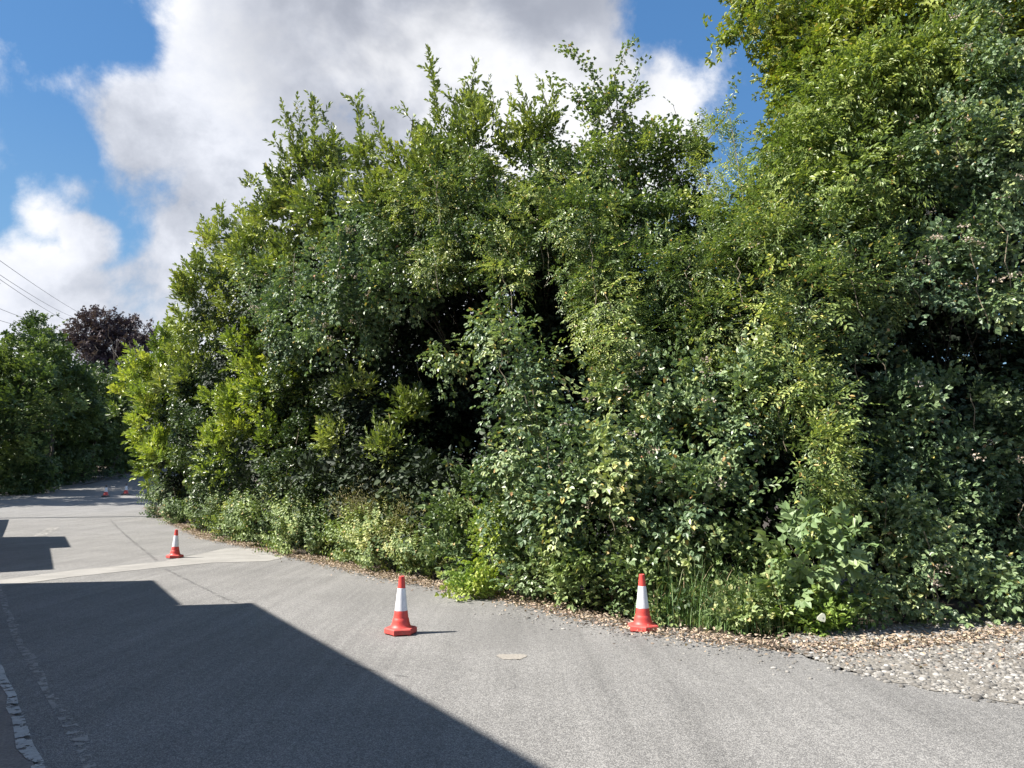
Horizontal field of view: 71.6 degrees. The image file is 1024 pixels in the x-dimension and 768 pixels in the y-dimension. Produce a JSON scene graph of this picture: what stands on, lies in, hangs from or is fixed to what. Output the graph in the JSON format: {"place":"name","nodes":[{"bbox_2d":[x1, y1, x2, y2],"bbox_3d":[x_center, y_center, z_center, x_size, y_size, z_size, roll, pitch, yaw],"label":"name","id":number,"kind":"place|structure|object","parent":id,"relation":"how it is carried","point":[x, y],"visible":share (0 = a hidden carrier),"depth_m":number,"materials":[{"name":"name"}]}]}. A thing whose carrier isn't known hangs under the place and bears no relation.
{"place":"outdoors","nodes":[
{"label":"outdoors","id":0,"kind":"place"},
{"bbox_2d":[0,680,33,767],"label":"footway","id":1,"kind":"structure","parent":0,"point":[11,756],"depth_m":5.47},
{"bbox_2d":[1,261,88,317],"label":"overhead cable","id":2,"kind":"object","parent":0,"point":[38,287],"visible":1,"depth_m":59.54,"materials":[{"name":"black metal"}]},
{"bbox_2d":[0,0,1019,453],"label":"sky","id":3,"kind":"structure","parent":0,"point":[123,123],"materials":[{"name":"blue"}]},
{"bbox_2d":[0,457,1023,767],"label":"road","id":4,"kind":"structure","parent":0,"point":[160,667],"depth_m":7.19,"materials":[{"name":"grey asphalt"}]},
{"bbox_2d":[0,664,44,767],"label":"road edge line","id":5,"kind":"object","parent":4,"relation":"on","point":[32,751],"visible":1,"depth_m":5.76,"materials":[{"name":"white paint"}]},
{"bbox_2d":[35,527,60,535],"bbox_3d":[-18.571,5.888,28.362,0.543,0.069,4.814,4,-9,-26],"label":"dust line","id":6,"kind":"object","parent":4,"relation":"on","point":[44,534],"visible":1,"depth_m":28.33,"materials":[{"name":"grey"}]},
{"bbox_2d":[0,577,96,767],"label":"dust line","id":7,"kind":"object","parent":4,"relation":"on","point":[83,738],"visible":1,"depth_m":6.74,"materials":[{"name":"grey"}]},
{"bbox_2d":[101,485,109,496],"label":"traffic cone","id":8,"kind":"object","parent":4,"relation":"on","point":[105,494],"visible":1,"depth_m":54.53,"materials":[{"name":"red plastic"}]},
{"bbox_2d":[121,483,129,494],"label":"traffic cone","id":9,"kind":"object","parent":4,"relation":"on","point":[126,489],"visible":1,"depth_m":56.63,"materials":[{"name":"plastic"}]},
{"bbox_2d":[112,521,157,559],"bbox_3d":[-14.547,5.641,26.747,0.122,0.217,19.723,5,-9,-32],"label":"tar seam","id":10,"kind":"object","parent":4,"relation":"on","point":[148,553],"visible":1,"depth_m":22.71,"materials":[{"name":"grey asphalt"}]},
{"bbox_2d":[0,547,290,585],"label":"concrete trench strip","id":11,"kind":"object","parent":4,"relation":"on","point":[234,555],"visible":0.94,"depth_m":18.00,"materials":[{"name":"beige concrete"}]},
{"bbox_2d":[166,529,183,558],"bbox_3d":[-9.093,4.316,19.187,0.440,0.750,0.381,3,-8,-20],"label":"traffic cone","id":12,"kind":"object","parent":4,"relation":"on","point":[175,552],"visible":1,"depth_m":19.11,"materials":[{"name":"red plastic"}]},
{"bbox_2d":[164,568,237,602],"bbox_3d":[-6.435,4.019,14.347,0.097,0.001,6.257,6,-10,-36],"label":"tar seam","id":13,"kind":"object","parent":4,"relation":"on","point":[198,585],"visible":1,"depth_m":14.18,"materials":[{"name":"grey asphalt"}]},
{"bbox_2d":[384,576,416,636],"bbox_3d":[-1.495,2.977,9.580,0.440,0.750,0.381,2,-8,-15],"label":"traffic cone","id":14,"kind":"object","parent":4,"relation":"on","point":[400,625],"visible":1,"depth_m":9.49,"materials":[{"name":"red plastic"}]},
{"bbox_2d":[497,654,526,658],"bbox_3d":[-0.002,3.165,8.241,0.369,0.001,0.268,0,-8,0],"label":"tan repair spot","id":15,"kind":"object","parent":4,"relation":"on","point":[511,656],"visible":1,"depth_m":8.25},
{"bbox_2d":[628,574,658,631],"bbox_3d":[1.798,3.004,9.778,0.440,0.750,0.381,5,-9,-30],"label":"traffic cone","id":16,"kind":"object","parent":4,"relation":"on","point":[642,619],"visible":0.98,"depth_m":9.69,"materials":[{"name":"red plastic"}]},
{"bbox_2d":[473,608,882,681],"bbox_3d":[1.605,3.322,9.361,1.345,0.037,6.091,7,-11,-42],"label":"road grit","id":17,"kind":"object","parent":4,"relation":"on","point":[665,644],"visible":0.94,"depth_m":8.94,"materials":[{"name":"gravel"}]},
{"bbox_2d":[0,455,1023,672],"bbox_3d":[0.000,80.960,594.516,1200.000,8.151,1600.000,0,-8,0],"label":"ground","id":18,"kind":"structure","parent":0,"point":[953,604],"depth_m":11.98,"materials":[{"name":"soil"}]},
{"bbox_2d":[0,316,90,494],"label":"hedgerow tree","id":19,"kind":"object","parent":18,"relation":"on","point":[45,363],"visible":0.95,"depth_m":57.59,"materials":[{"name":"green plant"}]},
{"bbox_2d":[1,309,113,484],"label":"hedgerow tree","id":20,"kind":"object","parent":18,"relation":"on","point":[83,382],"visible":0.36,"depth_m":67.31,"materials":[{"name":"green plant"}]},
{"bbox_2d":[0,439,163,495],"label":"hedgerow shrub","id":21,"kind":"object","parent":18,"relation":"on","point":[74,469],"visible":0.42,"depth_m":67.02,"materials":[{"name":"green plant"}]},
{"bbox_2d":[1,355,165,481],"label":"hedge thicket","id":22,"kind":"object","parent":18,"relation":"on","point":[70,441],"depth_m":77.03,"materials":[{"name":"green plant"}]},
{"bbox_2d":[55,359,140,480],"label":"hedgerow tree","id":23,"kind":"object","parent":18,"relation":"on","point":[109,437],"visible":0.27,"depth_m":74.32,"materials":[{"name":"green plant"}]},
{"bbox_2d":[55,304,159,476],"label":"copper beech","id":24,"kind":"object","parent":18,"relation":"on","point":[115,330],"visible":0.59,"depth_m":106.61,"materials":[{"name":"purple plant"}]},
{"bbox_2d":[100,363,153,473],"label":"hedgerow tree","id":25,"kind":"object","parent":18,"relation":"on","point":[109,366],"visible":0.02,"depth_m":85.61,"materials":[{"name":"green plant"}]},
{"bbox_2d":[104,303,224,493],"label":"laurel bush","id":26,"kind":"object","parent":18,"relation":"on","point":[152,439],"visible":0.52,"depth_m":37.21,"materials":[{"name":"green plant"}]},
{"bbox_2d":[136,474,230,531],"bbox_3d":[-16.443,5.767,35.291,3.126,3.004,18.169,5,-10,-34],"label":"nettle patch","id":27,"kind":"object","parent":18,"relation":"on","point":[177,511],"visible":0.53,"depth_m":32.35,"materials":[{"name":"green plant"}]},
{"bbox_2d":[165,363,248,506],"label":"ivy bush","id":28,"kind":"object","parent":18,"relation":"on","point":[194,416],"visible":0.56,"depth_m":29.20,"materials":[{"name":"green plant"}]},
{"bbox_2d":[146,196,269,479],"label":"laurel bush","id":29,"kind":"object","parent":18,"relation":"on","point":[186,286],"visible":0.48,"depth_m":31.19,"materials":[{"name":"green plant"}]},
{"bbox_2d":[194,484,313,547],"bbox_3d":[-9.050,4.596,24.657,2.942,2.787,8.020,6,-10,-37],"label":"nettle patch","id":30,"kind":"object","parent":18,"relation":"on","point":[239,516],"visible":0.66,"depth_m":23.68,"materials":[{"name":"green plant"}]},
{"bbox_2d":[189,309,322,489],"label":"laurel bush","id":31,"kind":"object","parent":18,"relation":"on","point":[229,422],"visible":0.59,"depth_m":25.42,"materials":[{"name":"green plant"}]},
{"bbox_2d":[223,90,363,361],"bbox_3d":[-7.522,-2.120,24.549,5.630,14.991,8.568,2,-8,-14],"label":"bay laurel","id":32,"kind":"object","parent":18,"relation":"on","point":[286,198],"visible":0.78,"depth_m":23.72,"materials":[{"name":"green plant"}]},
{"bbox_2d":[254,482,374,563],"bbox_3d":[-5.049,3.937,19.721,5.351,2.462,2.644,-8,-11,43],"label":"nettle patch","id":33,"kind":"object","parent":18,"relation":"on","point":[330,543],"visible":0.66,"depth_m":19.64,"materials":[{"name":"green plant"}]},
{"bbox_2d":[149,441,488,559],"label":"hedge thicket","id":34,"kind":"object","parent":18,"relation":"on","point":[242,476],"visible":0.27,"depth_m":22.97,"materials":[{"name":"green plant"}]},
{"bbox_2d":[247,321,393,513],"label":"holly bush","id":35,"kind":"object","parent":18,"relation":"on","point":[273,374],"visible":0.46,"depth_m":23.28,"materials":[{"name":"green plant"}]},
{"bbox_2d":[226,178,447,397],"bbox_3d":[-4.865,-0.202,21.824,6.127,10.523,10.856,5,-10,-34],"label":"bramble bush","id":36,"kind":"object","parent":18,"relation":"on","point":[346,297],"visible":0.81,"depth_m":19.49,"materials":[{"name":"green plant"}]},
{"bbox_2d":[309,359,433,473],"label":"laurel bush","id":37,"kind":"object","parent":18,"relation":"on","point":[382,438],"visible":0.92,"depth_m":18.72,"materials":[{"name":"green plant"}]},
{"bbox_2d":[322,470,438,559],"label":"dry weeds","id":38,"kind":"object","parent":18,"relation":"on","point":[356,501],"visible":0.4,"depth_m":17.29,"materials":[{"name":"green plant"}]},
{"bbox_2d":[136,158,647,488],"bbox_3d":[-8.901,-0.093,28.817,7.340,12.122,33.483,7,-11,-41],"label":"hedge thicket","id":39,"kind":"object","parent":18,"relation":"on","point":[248,444],"visible":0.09,"depth_m":25.59,"materials":[{"name":"green plant"}]},
{"bbox_2d":[335,497,466,579],"bbox_3d":[-2.618,3.642,16.338,2.170,2.038,4.155,7,-11,-41],"label":"nettle patch","id":40,"kind":"object","parent":18,"relation":"on","point":[408,559],"visible":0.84,"depth_m":16.13,"materials":[{"name":"green plant"}]},
{"bbox_2d":[272,220,599,576],"bbox_3d":[-2.099,0.318,21.927,8.708,9.678,15.421,7,-11,-43],"label":"hedge thicket","id":41,"kind":"object","parent":18,"relation":"on","point":[447,432],"visible":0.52,"depth_m":19.40,"materials":[{"name":"green plant"}]},
{"bbox_2d":[332,43,569,438],"bbox_3d":[-1.898,-1.955,18.299,5.594,13.070,6.584,2,-8,-14],"label":"laurel tree","id":42,"kind":"object","parent":18,"relation":"on","point":[424,141],"visible":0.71,"depth_m":17.50,"materials":[{"name":"green plant"}]},
{"bbox_2d":[402,457,528,590],"bbox_3d":[-0.926,2.837,14.311,2.479,2.770,2.636,-4,-9,28],"label":"bindweed patch","id":43,"kind":"object","parent":18,"relation":"on","point":[453,538],"visible":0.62,"depth_m":14.14,"materials":[{"name":"green plant"}]},
{"bbox_2d":[435,483,520,601],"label":"trailing vine","id":44,"kind":"object","parent":18,"relation":"on","point":[476,583],"visible":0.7,"depth_m":12.53,"materials":[{"name":"green plant"}]},
{"bbox_2d":[373,137,585,401],"bbox_3d":[-0.016,-0.739,16.348,5.513,10.097,4.954,4,-9,-29],"label":"honeysuckle","id":45,"kind":"object","parent":18,"relation":"on","point":[508,206],"visible":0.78,"depth_m":15.57,"materials":[{"name":"green plant"}]},
{"bbox_2d":[357,131,609,526],"bbox_3d":[-0.963,-0.596,17.100,5.489,10.067,6.392,3,-8,-21],"label":"ivy thicket","id":46,"kind":"object","parent":18,"relation":"on","point":[562,158],"visible":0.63,"depth_m":16.10,"materials":[{"name":"green plant"}]},
{"bbox_2d":[415,284,584,556],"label":"bramble bush","id":47,"kind":"object","parent":18,"relation":"on","point":[533,403],"visible":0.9,"depth_m":13.11,"materials":[{"name":"green plant"}]},
{"bbox_2d":[473,463,602,604],"bbox_3d":[0.391,2.728,12.575,1.806,2.704,2.619,4,-9,-25],"label":"bramble patch","id":48,"kind":"object","parent":18,"relation":"on","point":[519,565],"visible":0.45,"depth_m":12.26,"materials":[{"name":"green plant"}]},
{"bbox_2d":[142,507,1023,668],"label":"leaf litter","id":49,"kind":"object","parent":18,"relation":"on","point":[310,558],"visible":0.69,"depth_m":9.49,"materials":[{"name":"brown plant"}]},
{"bbox_2d":[532,164,671,509],"bbox_3d":[1.831,-0.028,15.222,2.692,8.382,6.256,-1,-8,5],"label":"dog rose","id":50,"kind":"object","parent":18,"relation":"on","point":[574,234],"visible":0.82,"depth_m":13.79,"materials":[{"name":"green plant"}]},
{"bbox_2d":[531,500,696,618],"bbox_3d":[1.576,2.775,11.247,2.544,1.990,1.868,0,-8,0],"label":"bramble patch","id":51,"kind":"object","parent":18,"relation":"on","point":[567,576],"visible":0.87,"depth_m":11.01,"materials":[{"name":"green plant"}]},
{"bbox_2d":[519,33,741,500],"bbox_3d":[3.412,-1.856,16.229,3.953,12.304,6.783,-7,-11,41],"label":"elder tree","id":52,"kind":"object","parent":18,"relation":"on","point":[663,203],"visible":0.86,"depth_m":15.61,"materials":[{"name":"green plant"}]},
{"bbox_2d":[511,315,796,586],"bbox_3d":[3.107,1.352,12.868,4.302,5.024,6.331,-6,-10,37],"label":"bramble mound","id":53,"kind":"object","parent":18,"relation":"on","point":[693,404],"visible":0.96,"depth_m":11.58,"materials":[{"name":"green plant"}]},
{"bbox_2d":[461,211,848,560],"bbox_3d":[2.884,-0.327,16.782,7.934,9.602,8.070,0,-8,0],"label":"hedge thicket","id":54,"kind":"object","parent":18,"relation":"on","point":[571,372],"visible":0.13,"depth_m":15.10,"materials":[{"name":"green plant"}]},
{"bbox_2d":[639,164,719,243],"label":"dark holly","id":55,"kind":"object","parent":18,"relation":"on","point":[699,194],"visible":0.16,"depth_m":16.64,"materials":[{"name":"green plant"}]},
{"bbox_2d":[560,208,803,438],"bbox_3d":[3.208,0.430,15.343,4.435,7.534,6.421,0,-8,0],"label":"rose thicket","id":56,"kind":"object","parent":18,"relation":"on","point":[699,303],"visible":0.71,"depth_m":13.62,"materials":[{"name":"green plant"}]},
{"bbox_2d":[513,547,888,634],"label":"verge grass","id":57,"kind":"structure","parent":18,"relation":"on","point":[700,619],"depth_m":10.13,"materials":[{"name":"green plant"}]},
{"bbox_2d":[618,507,807,638],"bbox_3d":[2.959,2.821,10.570,2.657,2.084,2.576,0,-8,0],"label":"bramble patch","id":58,"kind":"object","parent":18,"relation":"on","point":[762,555],"visible":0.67,"depth_m":10.38,"materials":[{"name":"green plant"}]},
{"bbox_2d":[673,95,779,479],"bbox_3d":[4.646,-0.701,15.972,2.108,9.919,5.933,-1,-8,6],"label":"elder sapling","id":59,"kind":"object","parent":18,"relation":"on","point":[693,163],"visible":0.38,"depth_m":14.59,"materials":[{"name":"green plant"}]},
{"bbox_2d":[543,6,1023,601],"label":"hedge thicket","id":60,"kind":"object","parent":18,"relation":"on","point":[915,340],"visible":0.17,"depth_m":14.62,"materials":[{"name":"green plant"}]},
{"bbox_2d":[691,138,925,423],"bbox_3d":[5.432,-0.400,14.082,3.940,8.817,6.263,0,-8,0],"label":"dog rose","id":61,"kind":"object","parent":18,"relation":"on","point":[770,245],"visible":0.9,"depth_m":12.52,"materials":[{"name":"green plant"}]},
{"bbox_2d":[737,311,891,568],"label":"climbing rose","id":62,"kind":"object","parent":18,"relation":"on","point":[836,490],"visible":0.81,"depth_m":11.03,"materials":[{"name":"green plant"}]},
{"bbox_2d":[752,495,885,623],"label":"broad leaved bramble","id":63,"kind":"object","parent":18,"relation":"on","point":[830,574],"visible":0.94,"depth_m":9.74,"materials":[{"name":"green plant"}]},
{"bbox_2d":[755,566,886,636],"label":"fresh weeds","id":64,"kind":"object","parent":18,"relation":"on","point":[836,617],"visible":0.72,"depth_m":9.56,"materials":[{"name":"green plant"}]},
{"bbox_2d":[702,0,1023,354],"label":"maple tree","id":65,"kind":"object","parent":18,"relation":"on","point":[784,24],"visible":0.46,"depth_m":16.59,"materials":[{"name":"green plant"}]},
{"bbox_2d":[742,0,1023,360],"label":"climbing vine","id":66,"kind":"object","parent":65,"relation":"attached to","point":[871,106],"visible":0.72,"depth_m":13.42,"materials":[{"name":"green plant"}]},
{"bbox_2d":[777,612,1023,703],"bbox_3d":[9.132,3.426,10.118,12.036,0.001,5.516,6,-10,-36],"label":"gravel forecourt","id":67,"kind":"structure","parent":18,"relation":"on","point":[950,671],"depth_m":8.06,"materials":[{"name":"grey gravel"}]},
{"bbox_2d":[827,666,1023,708],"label":"edge stones","id":68,"kind":"object","parent":67,"relation":"on","point":[977,697],"visible":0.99,"depth_m":7.02,"materials":[{"name":"grey stone"}]},
{"bbox_2d":[791,480,1023,628],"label":"bramble bush","id":69,"kind":"object","parent":18,"relation":"on","point":[961,575],"visible":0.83,"depth_m":10.36,"materials":[{"name":"green plant"}]},
{"bbox_2d":[797,305,1023,577],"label":"bramble bush","id":70,"kind":"object","parent":18,"relation":"on","point":[1004,413],"visible":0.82,"depth_m":11.76,"materials":[{"name":"green plant"}]},
{"bbox_2d":[854,189,1023,484],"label":"bramble bush","id":71,"kind":"object","parent":18,"relation":"on","point":[968,259],"visible":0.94,"depth_m":12.11,"materials":[{"name":"green plant"}]},
{"bbox_2d":[869,0,1023,424],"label":"bramble bush","id":72,"kind":"object","parent":18,"relation":"on","point":[991,180],"visible":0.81,"depth_m":12.70,"materials":[{"name":"green plant"}]},
{"bbox_2d":[817,613,825,621],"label":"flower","id":73,"kind":"object","parent":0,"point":[821,617],"visible":1,"depth_m":9.17,"materials":[{"name":"white plant"}]}
]}

